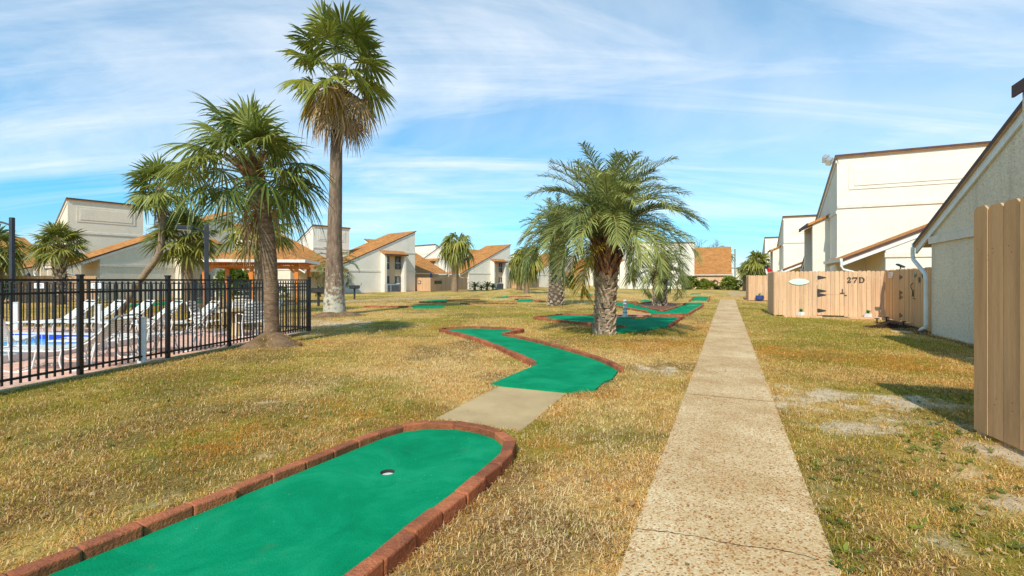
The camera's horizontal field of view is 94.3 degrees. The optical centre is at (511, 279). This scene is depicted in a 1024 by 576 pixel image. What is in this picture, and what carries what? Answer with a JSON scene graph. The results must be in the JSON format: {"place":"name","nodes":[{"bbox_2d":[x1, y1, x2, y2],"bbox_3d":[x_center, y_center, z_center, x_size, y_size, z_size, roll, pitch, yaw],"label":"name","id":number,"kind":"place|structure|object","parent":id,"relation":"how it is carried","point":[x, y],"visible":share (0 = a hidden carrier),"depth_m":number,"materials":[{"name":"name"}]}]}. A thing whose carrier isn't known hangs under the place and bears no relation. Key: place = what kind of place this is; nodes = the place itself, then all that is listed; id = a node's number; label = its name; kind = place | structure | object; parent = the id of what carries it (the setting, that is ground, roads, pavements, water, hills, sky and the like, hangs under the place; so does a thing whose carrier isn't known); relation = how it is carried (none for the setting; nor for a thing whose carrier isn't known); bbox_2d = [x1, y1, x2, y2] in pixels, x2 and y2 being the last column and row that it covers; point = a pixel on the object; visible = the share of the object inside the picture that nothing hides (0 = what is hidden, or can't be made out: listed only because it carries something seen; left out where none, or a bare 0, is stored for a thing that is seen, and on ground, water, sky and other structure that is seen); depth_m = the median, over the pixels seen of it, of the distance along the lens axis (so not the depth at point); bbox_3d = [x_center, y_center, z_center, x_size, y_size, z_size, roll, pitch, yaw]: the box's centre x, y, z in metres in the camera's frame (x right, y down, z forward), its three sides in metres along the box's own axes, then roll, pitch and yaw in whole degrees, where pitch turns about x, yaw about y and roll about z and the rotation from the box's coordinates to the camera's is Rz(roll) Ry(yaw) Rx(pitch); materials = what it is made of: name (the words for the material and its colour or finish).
{"place":"outdoors","nodes":[
{"label":"outdoors","id":0,"kind":"place"},
{"bbox_2d":[3,339,75,345],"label":"pool water","id":1,"kind":"structure","parent":0,"point":[42,342],"depth_m":11.13,"materials":[{"name":"blue liquid"}]},
{"bbox_2d":[0,327,299,388],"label":"pool deck","id":2,"kind":"structure","parent":0,"point":[6,366],"depth_m":9.16,"materials":[{"name":"concrete"}]},
{"bbox_2d":[13,302,18,329],"bbox_3d":[-14.828,1.080,14.200,0.140,0.840,0.140,0,0,-29],"label":"vinyl post","id":3,"kind":"object","parent":2,"relation":"on","point":[15,313],"visible":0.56,"depth_m":14.16,"materials":[{"name":"white plastic"}]},
{"bbox_2d":[3,319,36,360],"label":"pool lounger","id":4,"kind":"object","parent":2,"relation":"on","point":[6,334],"visible":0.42,"depth_m":8.64,"materials":[{"name":"plastic"}]},
{"bbox_2d":[5,300,94,332],"bbox_3d":[-13.004,1.046,13.397,0.645,0.917,1.923,0,0,26],"label":"pool lounger","id":5,"kind":"object","parent":2,"relation":"on","point":[67,316],"visible":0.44,"depth_m":13.70,"materials":[{"name":"plastic"}]},
{"bbox_2d":[3,313,137,372],"bbox_3d":[-7.577,1.046,8.053,1.923,0.917,0.644,0,0,-10],"label":"pool lounger","id":6,"kind":"object","parent":2,"relation":"on","point":[33,347],"visible":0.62,"depth_m":8.04,"materials":[{"name":"plastic"}]},
{"bbox_2d":[31,300,125,332],"bbox_3d":[-12.158,1.046,13.406,0.644,0.917,1.923,0,0,28],"label":"pool lounger","id":7,"kind":"object","parent":2,"relation":"on","point":[105,310],"visible":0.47,"depth_m":13.75,"materials":[{"name":"plastic"}]},
{"bbox_2d":[3,332,159,362],"bbox_3d":[-17.387,1.420,8.240,16.360,0.160,9.360,0,0,8],"label":"pool coping","id":8,"kind":"object","parent":2,"relation":"on","point":[24,354],"visible":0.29,"depth_m":10.33,"materials":[{"name":"white concrete"}]},
{"bbox_2d":[94,304,101,329],"bbox_3d":[-11.331,1.080,13.000,0.140,0.840,0.140,0,0,-29],"label":"vinyl post","id":9,"kind":"object","parent":2,"relation":"on","point":[99,314],"visible":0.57,"depth_m":12.97,"materials":[{"name":"white plastic"}]},
{"bbox_2d":[64,299,154,332],"bbox_3d":[-11.312,1.046,13.415,0.644,0.917,1.923,0,0,30],"label":"pool lounger","id":10,"kind":"object","parent":2,"relation":"on","point":[124,317],"visible":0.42,"depth_m":13.82,"materials":[{"name":"plastic"}]},
{"bbox_2d":[48,308,177,359],"bbox_3d":[-7.772,1.046,9.327,1.923,0.917,0.645,0,0,-18],"label":"pool lounger","id":11,"kind":"object","parent":2,"relation":"on","point":[66,339],"visible":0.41,"depth_m":9.26,"materials":[{"name":"plastic"}]},
{"bbox_2d":[94,300,182,332],"bbox_3d":[-10.429,1.046,13.376,0.645,0.917,1.923,0,0,32],"label":"pool lounger","id":12,"kind":"object","parent":2,"relation":"on","point":[148,320],"visible":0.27,"depth_m":13.76,"materials":[{"name":"plastic"}]},
{"bbox_2d":[111,306,219,354],"bbox_3d":[-7.304,1.046,9.990,1.923,0.917,0.645,0,0,-22],"label":"pool lounger","id":13,"kind":"object","parent":2,"relation":"on","point":[158,335],"visible":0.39,"depth_m":9.96,"materials":[{"name":"plastic"}]},
{"bbox_2d":[131,301,219,334],"bbox_3d":[-9.118,1.046,12.959,0.644,0.917,1.923,0,0,38],"label":"pool lounger","id":14,"kind":"object","parent":2,"relation":"on","point":[176,322],"visible":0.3,"depth_m":13.17,"materials":[{"name":"plastic"}]},
{"bbox_2d":[186,301,222,336],"bbox_3d":[-8.020,1.006,12.393,0.699,0.938,0.552,0,0,-11],"label":"patio chair","id":15,"kind":"object","parent":2,"relation":"on","point":[194,319],"visible":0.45,"depth_m":12.32,"materials":[{"name":"plastic"}]},
{"bbox_2d":[218,308,255,337],"bbox_3d":[-7.266,1.132,12.550,0.920,0.720,0.920,0,0,0],"label":"patio table","id":16,"kind":"object","parent":2,"relation":"on","point":[235,319],"visible":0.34,"depth_m":12.44,"materials":[{"name":"plastic"}]},
{"bbox_2d":[231,299,252,333],"bbox_3d":[-7.529,1.006,13.203,0.552,0.938,0.699,0,0,-21],"label":"patio chair","id":17,"kind":"object","parent":2,"relation":"on","point":[245,312],"visible":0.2,"depth_m":13.41,"materials":[{"name":"plastic"}]},
{"bbox_2d":[235,302,263,337],"bbox_3d":[-6.620,1.006,12.076,0.699,0.938,0.552,0,0,42],"label":"patio chair","id":18,"kind":"object","parent":2,"relation":"on","point":[251,316],"visible":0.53,"depth_m":11.94,"materials":[{"name":"plastic"}]},
{"bbox_2d":[119,299,211,306],"bbox_3d":[-22.624,1.470,31.043,4.939,0.151,9.745,0,0,11],"label":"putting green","id":19,"kind":"object","parent":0,"point":[153,303],"visible":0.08,"depth_m":30.95,"materials":[{"name":"carpet"}]},
{"bbox_2d":[0,286,1023,575],"bbox_3d":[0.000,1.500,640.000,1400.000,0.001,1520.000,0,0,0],"label":"lawn","id":20,"kind":"structure","parent":0,"point":[824,392],"depth_m":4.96,"materials":[{"name":"plant"}]},
{"bbox_2d":[0,217,14,301],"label":"lamp post","id":21,"kind":"object","parent":20,"relation":"on","point":[11,224],"visible":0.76,"depth_m":23.45,"materials":[{"name":"metal"}]},
{"bbox_2d":[0,281,16,302],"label":"shrub","id":22,"kind":"object","parent":20,"relation":"on","point":[7,290],"visible":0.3,"depth_m":30.03,"materials":[{"name":"green plant"}]},
{"bbox_2d":[0,224,31,284],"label":"fan palm","id":23,"kind":"object","parent":20,"relation":"on","point":[4,253],"visible":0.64,"depth_m":30.11,"materials":[{"name":"green plant"}]},
{"bbox_2d":[1,237,35,265],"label":"townhouse","id":24,"kind":"structure","parent":20,"relation":"on","point":[28,242],"depth_m":66.47,"materials":[{"name":"orange paint"}]},
{"bbox_2d":[4,264,39,275],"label":"townhouse","id":25,"kind":"structure","parent":20,"relation":"on","point":[29,268],"depth_m":47.65,"materials":[{"name":"beige paint"}]},
{"bbox_2d":[4,275,96,301],"bbox_3d":[-31.647,0.595,31.905,5.831,1.809,0.151,0,0,-28],"label":"plank fence","id":26,"kind":"object","parent":20,"relation":"on","point":[51,277],"visible":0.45,"depth_m":31.91,"materials":[{"name":"brown wood"}]},
{"bbox_2d":[19,219,92,304],"bbox_3d":[-27.659,-1.056,29.047,3.501,5.329,3.294,0,0,0],"label":"fan palm","id":27,"kind":"object","parent":20,"relation":"on","point":[61,256],"visible":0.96,"depth_m":28.70,"materials":[{"name":"green plant"}]},
{"bbox_2d":[34,197,143,278],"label":"townhouse","id":28,"kind":"structure","parent":20,"relation":"on","point":[105,223],"depth_m":38.79,"materials":[{"name":"beige paint"}]},
{"bbox_2d":[42,211,234,299],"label":"townhouse","id":29,"kind":"structure","parent":20,"relation":"on","point":[125,260],"depth_m":36.91,"materials":[{"name":"beige paint"}]},
{"bbox_2d":[0,326,312,392],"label":"pool kerb","id":30,"kind":"structure","parent":20,"relation":"on","point":[94,372],"depth_m":8.20,"materials":[{"name":"concrete"}]},
{"bbox_2d":[136,317,146,362],"bbox_3d":[-6.621,1.080,8.500,0.140,0.840,0.140,0,0,-29],"label":"vinyl post","id":31,"kind":"object","parent":30,"relation":"on","point":[144,338],"visible":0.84,"depth_m":8.46,"materials":[{"name":"white plastic"}]},
{"bbox_2d":[0,274,310,386],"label":"pool fence","id":32,"kind":"object","parent":30,"relation":"on","point":[80,292],"visible":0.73,"depth_m":8.30,"materials":[{"name":"black metal"}]},
{"bbox_2d":[3,281,307,330],"bbox_3d":[-14.976,0.765,15.008,18.380,1.510,0.080,0,0,8],"label":"pool fence","id":33,"kind":"object","parent":30,"relation":"on","point":[100,289],"visible":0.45,"depth_m":14.51,"materials":[{"name":"black metal"}]},
{"bbox_2d":[118,152,201,312],"bbox_3d":[-16.260,-2.092,21.861,3.163,7.405,3.179,0,0,17],"label":"fan palm","id":34,"kind":"object","parent":20,"relation":"on","point":[143,173],"visible":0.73,"depth_m":21.52,"materials":[{"name":"green plant"}]},
{"bbox_2d":[138,203,229,310],"bbox_3d":[-15.926,-1.032,22.985,3.592,5.279,3.523,0,0,45],"label":"fan palm","id":35,"kind":"object","parent":20,"relation":"on","point":[188,253],"visible":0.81,"depth_m":22.55,"materials":[{"name":"green plant"}]},
{"bbox_2d":[175,224,208,309],"bbox_3d":[-12.942,-0.400,19.226,1.130,3.799,0.400,0,0,-34],"label":"lamp post","id":36,"kind":"object","parent":20,"relation":"on","point":[206,249],"visible":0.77,"depth_m":19.41,"materials":[{"name":"metal"}]},
{"bbox_2d":[211,269,289,298],"bbox_3d":[-21.357,0.340,38.242,6.206,3.111,4.102,0,0,-7],"label":"shrub","id":37,"kind":"object","parent":20,"relation":"on","point":[233,273],"visible":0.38,"depth_m":37.07,"materials":[{"name":"green plant"}]},
{"bbox_2d":[208,198,298,314],"bbox_3d":[-10.950,-1.040,20.494,3.650,5.286,3.327,0,0,-17],"label":"fan palm","id":38,"kind":"object","parent":20,"relation":"on","point":[258,271],"visible":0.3,"depth_m":20.27,"materials":[{"name":"green plant"}]},
{"bbox_2d":[0,420,515,575],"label":"putting green","id":39,"kind":"object","parent":20,"relation":"on","point":[382,502],"visible":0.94,"depth_m":2.93,"materials":[{"name":"carpet"}]},
{"bbox_2d":[231,332,304,348],"bbox_3d":[-5.517,1.339,11.080,1.571,0.346,1.748,0,0,0],"label":"soil mound","id":40,"kind":"object","parent":20,"relation":"on","point":[279,340],"visible":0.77,"depth_m":10.62,"materials":[{"name":"brown soil"}]},
{"bbox_2d":[138,90,338,334],"bbox_3d":[-5.980,-1.407,10.814,3.780,5.794,3.739,0,0,0],"label":"fan palm","id":41,"kind":"object","parent":40,"relation":"on","point":[249,127],"visible":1,"depth_m":10.68,"materials":[{"name":"green plant"}]},
{"bbox_2d":[219,301,316,304],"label":"gazebo slab","id":42,"kind":"structure","parent":20,"relation":"on","point":[279,303],"depth_m":30.03,"materials":[{"name":"concrete"}]},
{"bbox_2d":[201,249,319,304],"bbox_3d":[-16.149,-0.285,30.500,6.380,3.570,4.780,0,0,-12],"label":"gazebo","id":43,"kind":"object","parent":42,"relation":"on","point":[293,261],"visible":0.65,"depth_m":29.03,"materials":[{"name":"brown wood"}]},
{"bbox_2d":[234,223,350,294],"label":"townhouse","id":44,"kind":"structure","parent":20,"relation":"on","point":[287,273],"depth_m":51.18,"materials":[{"name":"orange paint"}]},
{"bbox_2d":[311,288,323,305],"bbox_3d":[-10.999,0.927,27.000,0.994,1.346,0.494,0,0,-11],"label":"park grill","id":45,"kind":"object","parent":20,"relation":"on","point":[318,291],"visible":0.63,"depth_m":26.81,"materials":[{"name":"metal"}]},
{"bbox_2d":[296,224,350,257],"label":"townhouse","id":46,"kind":"structure","parent":20,"relation":"on","point":[316,242],"depth_m":56.06,"materials":[{"name":"white paint"}]},
{"bbox_2d":[312,247,360,286],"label":"feather palm","id":47,"kind":"object","parent":20,"relation":"on","point":[344,271],"visible":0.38,"depth_m":49.73,"materials":[{"name":"green plant"}]},
{"bbox_2d":[311,311,366,317],"bbox_3d":[-7.394,1.393,20.299,2.815,0.237,2.940,0,0,0],"label":"soil mound","id":48,"kind":"object","parent":20,"relation":"on","point":[332,314],"visible":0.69,"depth_m":19.77,"materials":[{"name":"brown soil"}]},
{"bbox_2d":[276,0,396,312],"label":"tall fan palm","id":49,"kind":"object","parent":48,"relation":"on","point":[332,106],"visible":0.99,"depth_m":19.91,"materials":[{"name":"green plant"}]},
{"bbox_2d":[343,231,415,292],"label":"townhouse","id":50,"kind":"structure","parent":20,"relation":"on","point":[388,259],"depth_m":58.99,"materials":[{"name":"white paint"}]},
{"bbox_2d":[395,257,400,268],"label":"window","id":51,"kind":"structure","parent":50,"relation":"in","point":[397,259],"depth_m":60.06,"materials":[{"name":"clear glass"}]},
{"bbox_2d":[390,284,398,292],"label":"outdoor unit","id":52,"kind":"object","parent":20,"relation":"on","point":[394,288],"visible":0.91,"depth_m":57.03,"materials":[{"name":"grey metal"}]},
{"bbox_2d":[364,306,444,308],"bbox_3d":[-5.850,1.470,26.089,4.369,0.152,2.438,0,0,0],"label":"putting green","id":53,"kind":"object","parent":20,"relation":"on","point":[427,307],"visible":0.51,"depth_m":25.65,"materials":[{"name":"carpet"}]},
{"bbox_2d":[364,239,448,277],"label":"townhouse","id":54,"kind":"structure","parent":20,"relation":"on","point":[424,268],"depth_m":70.38,"materials":[{"name":"orange paint"}]},
{"bbox_2d":[415,244,438,257],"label":"townhouse","id":55,"kind":"structure","parent":20,"relation":"on","point":[423,251],"depth_m":86.83,"materials":[{"name":"white paint"}]},
{"bbox_2d":[415,278,466,291],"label":"plank fence","id":56,"kind":"object","parent":20,"relation":"on","point":[432,284],"visible":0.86,"depth_m":62.86,"materials":[{"name":"beige wood"}]},
{"bbox_2d":[424,242,461,277],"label":"townhouse","id":57,"kind":"structure","parent":20,"relation":"on","point":[431,257],"depth_m":79.67,"materials":[{"name":"white paint"}]},
{"bbox_2d":[419,299,478,302],"bbox_3d":[-4.730,1.470,33.833,2.799,0.151,5.748,0,0,21],"label":"putting green","id":58,"kind":"object","parent":20,"relation":"on","point":[437,301],"visible":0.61,"depth_m":33.97,"materials":[{"name":"carpet"}]},
{"bbox_2d":[436,232,476,291],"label":"fan palm","id":59,"kind":"object","parent":20,"relation":"on","point":[455,253],"visible":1,"depth_m":60.21,"materials":[{"name":"green plant"}]},
{"bbox_2d":[439,244,510,288],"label":"townhouse","id":60,"kind":"structure","parent":20,"relation":"on","point":[491,263],"depth_m":81.71,"materials":[{"name":"white paint"}]},
{"bbox_2d":[436,386,566,431],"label":"stepping slab","id":61,"kind":"structure","parent":20,"relation":"on","point":[508,408],"depth_m":5.50,"materials":[{"name":"concrete"}]},
{"bbox_2d":[460,299,547,303],"bbox_3d":[0.585,1.470,32.196,3.932,0.152,8.822,0,0,28],"label":"putting green","id":62,"kind":"object","parent":20,"relation":"on","point":[525,300],"visible":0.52,"depth_m":31.96,"materials":[{"name":"carpet"}]},
{"bbox_2d":[4,378,1023,574],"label":"weeds","id":63,"kind":"object","parent":20,"relation":"on","point":[954,508],"visible":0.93,"depth_m":3.57,"materials":[{"name":"green plant"}]},
{"bbox_2d":[505,253,522,289],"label":"fan palm","id":64,"kind":"object","parent":20,"relation":"on","point":[511,276],"visible":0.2,"depth_m":69.41,"materials":[{"name":"green plant"}]},
{"bbox_2d":[510,278,538,287],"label":"plank fence","id":65,"kind":"object","parent":20,"relation":"on","point":[531,286],"visible":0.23,"depth_m":89.77,"materials":[{"name":"beige wood"}]},
{"bbox_2d":[507,244,546,293],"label":"fan palm","id":66,"kind":"object","parent":20,"relation":"on","point":[533,274],"visible":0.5,"depth_m":52.45,"materials":[{"name":"green plant"}]},
{"bbox_2d":[439,326,623,393],"bbox_3d":[-0.035,1.470,10.512,2.414,0.152,8.631,0,0,-15],"label":"putting green","id":67,"kind":"object","parent":20,"relation":"on","point":[560,368],"visible":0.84,"depth_m":8.34,"materials":[{"name":"carpet"}]},
{"bbox_2d":[531,253,564,286],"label":"townhouse","id":68,"kind":"structure","parent":20,"relation":"on","point":[543,282],"depth_m":103.04,"materials":[{"name":"white paint"}]},
{"bbox_2d":[516,193,588,305],"bbox_3d":[2.731,-1.643,28.023,5.212,6.617,4.912,0,0,-30],"label":"feather palm","id":69,"kind":"object","parent":20,"relation":"on","point":[556,296],"visible":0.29,"depth_m":27.61,"materials":[{"name":"green plant"}]},
{"bbox_2d":[573,259,594,285],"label":"townhouse","id":70,"kind":"structure","parent":20,"relation":"on","point":[592,283],"depth_m":127.82,"materials":[{"name":"white paint"}]},
{"bbox_2d":[533,313,683,333],"bbox_3d":[3.096,1.470,16.956,5.194,0.152,7.587,0,0,25],"label":"putting green","id":71,"kind":"object","parent":20,"relation":"on","point":[630,324],"visible":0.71,"depth_m":17.04,"materials":[{"name":"carpet"}]},
{"bbox_2d":[622,300,627,316],"bbox_3d":[4.444,1.115,18.679,0.219,0.680,0.219,0,0,0],"label":"marker post","id":72,"kind":"object","parent":71,"relation":"on","point":[624,308],"visible":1,"depth_m":18.61,"materials":[{"name":"grey metal"}]},
{"bbox_2d":[516,140,711,334],"bbox_3d":[2.642,-0.933,13.192,5.137,5.185,5.179,0,0,0],"label":"feather palm","id":73,"kind":"object","parent":20,"relation":"on","point":[609,228],"visible":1,"depth_m":12.45,"materials":[{"name":"green plant"}]},
{"bbox_2d":[617,242,694,288],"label":"townhouse","id":74,"kind":"structure","parent":20,"relation":"on","point":[621,275],"depth_m":81.00,"materials":[{"name":"white paint"}]},
{"bbox_2d":[636,303,676,309],"bbox_3d":[8.388,1.505,27.597,2.404,0.050,8.296,0,0,13],"label":"mulch bed","id":75,"kind":"object","parent":20,"relation":"on","point":[670,305],"visible":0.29,"depth_m":26.53,"materials":[{"name":"brown soil"}]},
{"bbox_2d":[628,250,691,305],"bbox_3d":[8.613,-0.161,27.565,3.603,3.622,3.608,0,0,33],"label":"feather palm","id":76,"kind":"object","parent":75,"relation":"on","point":[661,290],"visible":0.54,"depth_m":27.23,"materials":[{"name":"green plant"}]},
{"bbox_2d":[616,301,702,315],"bbox_3d":[8.214,1.470,25.639,5.092,0.153,12.194,0,0,0],"label":"putting green","id":77,"kind":"object","parent":20,"relation":"on","point":[677,310],"visible":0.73,"depth_m":23.35,"materials":[{"name":"carpet"}]},
{"bbox_2d":[677,275,701,289],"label":"shrub","id":78,"kind":"object","parent":20,"relation":"on","point":[693,281],"visible":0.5,"depth_m":73.54,"materials":[{"name":"green plant"}]},
{"bbox_2d":[689,296,710,301],"bbox_3d":[14.822,1.470,37.334,1.369,0.152,11.030,0,0,23],"label":"putting green","id":79,"kind":"object","parent":20,"relation":"on","point":[693,298],"visible":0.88,"depth_m":35.71,"materials":[{"name":"carpet"}]},
{"bbox_2d":[694,278,716,289],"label":"shrub","id":80,"kind":"object","parent":20,"relation":"on","point":[705,284],"visible":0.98,"depth_m":73.39,"materials":[{"name":"green plant"}]},
{"bbox_2d":[694,247,731,288],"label":"townhouse","id":81,"kind":"structure","parent":20,"relation":"on","point":[718,261],"depth_m":85.76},
{"bbox_2d":[695,277,734,288],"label":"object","id":82,"kind":"object","parent":20,"relation":"on","point":[718,279],"visible":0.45,"depth_m":78.70,"materials":[{"name":"beige"}]},
{"bbox_2d":[718,275,742,289],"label":"shrub","id":83,"kind":"object","parent":20,"relation":"on","point":[729,282],"visible":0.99,"depth_m":70.08,"materials":[{"name":"green plant"}]},
{"bbox_2d":[735,261,749,290],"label":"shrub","id":84,"kind":"object","parent":20,"relation":"on","point":[739,269],"visible":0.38,"depth_m":65.80,"materials":[{"name":"green plant"}]},
{"bbox_2d":[741,250,769,279],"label":"fan palm","id":85,"kind":"object","parent":20,"relation":"on","point":[756,266],"visible":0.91,"depth_m":61.35,"materials":[{"name":"green plant"}]},
{"bbox_2d":[746,275,778,300],"bbox_3d":[18.505,0.575,35.997,2.829,1.849,5.805,0,0,0],"label":"plank fence","id":86,"kind":"object","parent":20,"relation":"on","point":[756,285],"visible":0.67,"depth_m":34.12,"materials":[{"name":"beige wood"}]},
{"bbox_2d":[759,237,777,289],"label":"townhouse","id":87,"kind":"structure","parent":20,"relation":"on","point":[770,243],"depth_m":71.16,"materials":[{"name":"white paint"}]},
{"bbox_2d":[777,262,803,278],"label":"townhouse","id":88,"kind":"structure","parent":20,"relation":"on","point":[794,266],"depth_m":44.77,"materials":[{"name":"white paint"}]},
{"bbox_2d":[767,214,816,294],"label":"townhouse","id":89,"kind":"structure","parent":20,"relation":"on","point":[788,251],"depth_m":47.74,"materials":[{"name":"white paint"}]},
{"bbox_2d":[784,315,821,317],"bbox_3d":[11.602,1.455,18.938,1.299,0.100,0.040,0,0,24],"label":"edging board","id":90,"kind":"object","parent":20,"relation":"on","point":[805,316],"visible":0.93,"depth_m":18.90,"materials":[{"name":"beige wood"}]},
{"bbox_2d":[768,271,884,316],"bbox_3d":[13.313,0.565,20.512,3.795,1.869,3.382,0,0,24],"label":"plank fence","id":91,"kind":"object","parent":20,"relation":"on","point":[834,291],"visible":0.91,"depth_m":18.99,"materials":[{"name":"wood"}]},
{"bbox_2d":[789,279,808,284],"bbox_3d":[11.718,0.070,19.384,0.720,0.250,0.021,0,0,24],"label":"oval sign","id":92,"kind":"object","parent":91,"relation":"attached to","point":[799,281],"visible":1,"depth_m":19.37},
{"bbox_2d":[850,316,891,319],"bbox_3d":[13.612,1.455,18.026,1.307,0.100,0.040,0,0,24],"label":"edging board","id":93,"kind":"object","parent":20,"relation":"on","point":[871,318],"visible":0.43,"depth_m":18.02,"materials":[{"name":"beige wood"}]},
{"bbox_2d":[823,223,931,309],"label":"townhouse","id":94,"kind":"structure","parent":20,"relation":"on","point":[890,253],"depth_m":20.95,"materials":[{"name":"white paint"}]},
{"bbox_2d":[799,141,989,306],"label":"townhouse","id":95,"kind":"structure","parent":20,"relation":"on","point":[870,198],"depth_m":23.86,"materials":[{"name":"white paint"}]},
{"bbox_2d":[822,154,838,165],"bbox_3d":[16.454,-6.148,24.655,0.838,0.806,0.595,0,0,-26],"label":"floodlight","id":96,"kind":"object","parent":95,"relation":"attached to","point":[827,159],"visible":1,"depth_m":24.47,"materials":[{"name":"grey metal"}]},
{"bbox_2d":[885,267,931,328],"bbox_3d":[13.180,0.554,15.603,0.182,1.892,5.715,0,0,24],"label":"plank fence","id":97,"kind":"object","parent":20,"relation":"on","point":[904,301],"visible":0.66,"depth_m":15.93,"materials":[{"name":"wood"}]},
{"bbox_2d":[879,320,973,347],"bbox_3d":[11.794,1.488,14.204,1.080,0.001,8.521,0,0,28],"label":"mulch strip","id":98,"kind":"object","parent":20,"relation":"on","point":[909,329],"visible":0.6,"depth_m":14.00,"materials":[{"name":"brown soil"}]},
{"bbox_2d":[863,322,914,327],"bbox_3d":[11.909,1.430,15.001,1.555,0.178,0.768,0,0,0],"label":"mulch heap","id":99,"kind":"object","parent":98,"relation":"on","point":[890,325],"visible":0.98,"depth_m":14.90,"materials":[{"name":"brown soil"}]},
{"bbox_2d":[911,78,1023,343],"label":"townhouse","id":100,"kind":"structure","parent":20,"relation":"on","point":[994,174],"depth_m":11.32,"materials":[{"name":"grey paint"}]},
{"bbox_2d":[974,197,1023,450],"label":"plank fence","id":101,"kind":"object","parent":20,"relation":"on","point":[998,321],"visible":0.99,"depth_m":4.30,"materials":[{"name":"wood"}]},
{"bbox_2d":[0,0,1023,267],"label":"sky","id":102,"kind":"structure","parent":0,"point":[750,97],"materials":[{"name":"blue"}]},
{"bbox_2d":[281,291,745,305],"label":"walkway","id":103,"kind":"structure","parent":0,"point":[737,294],"depth_m":38.26,"materials":[{"name":"concrete"}]},
{"bbox_2d":[617,299,840,575],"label":"sidewalk","id":104,"kind":"structure","parent":0,"point":[737,449],"depth_m":3.36,"materials":[{"name":"beige concrete"}]},
{"bbox_2d":[627,527,818,559],"bbox_3d":[1.163,1.480,2.693,0.991,0.001,0.045,0,0,19],"label":"sidewalk crack","id":105,"kind":"object","parent":104,"relation":"on","point":[723,542],"visible":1,"depth_m":2.68,"materials":[{"name":"concrete"}]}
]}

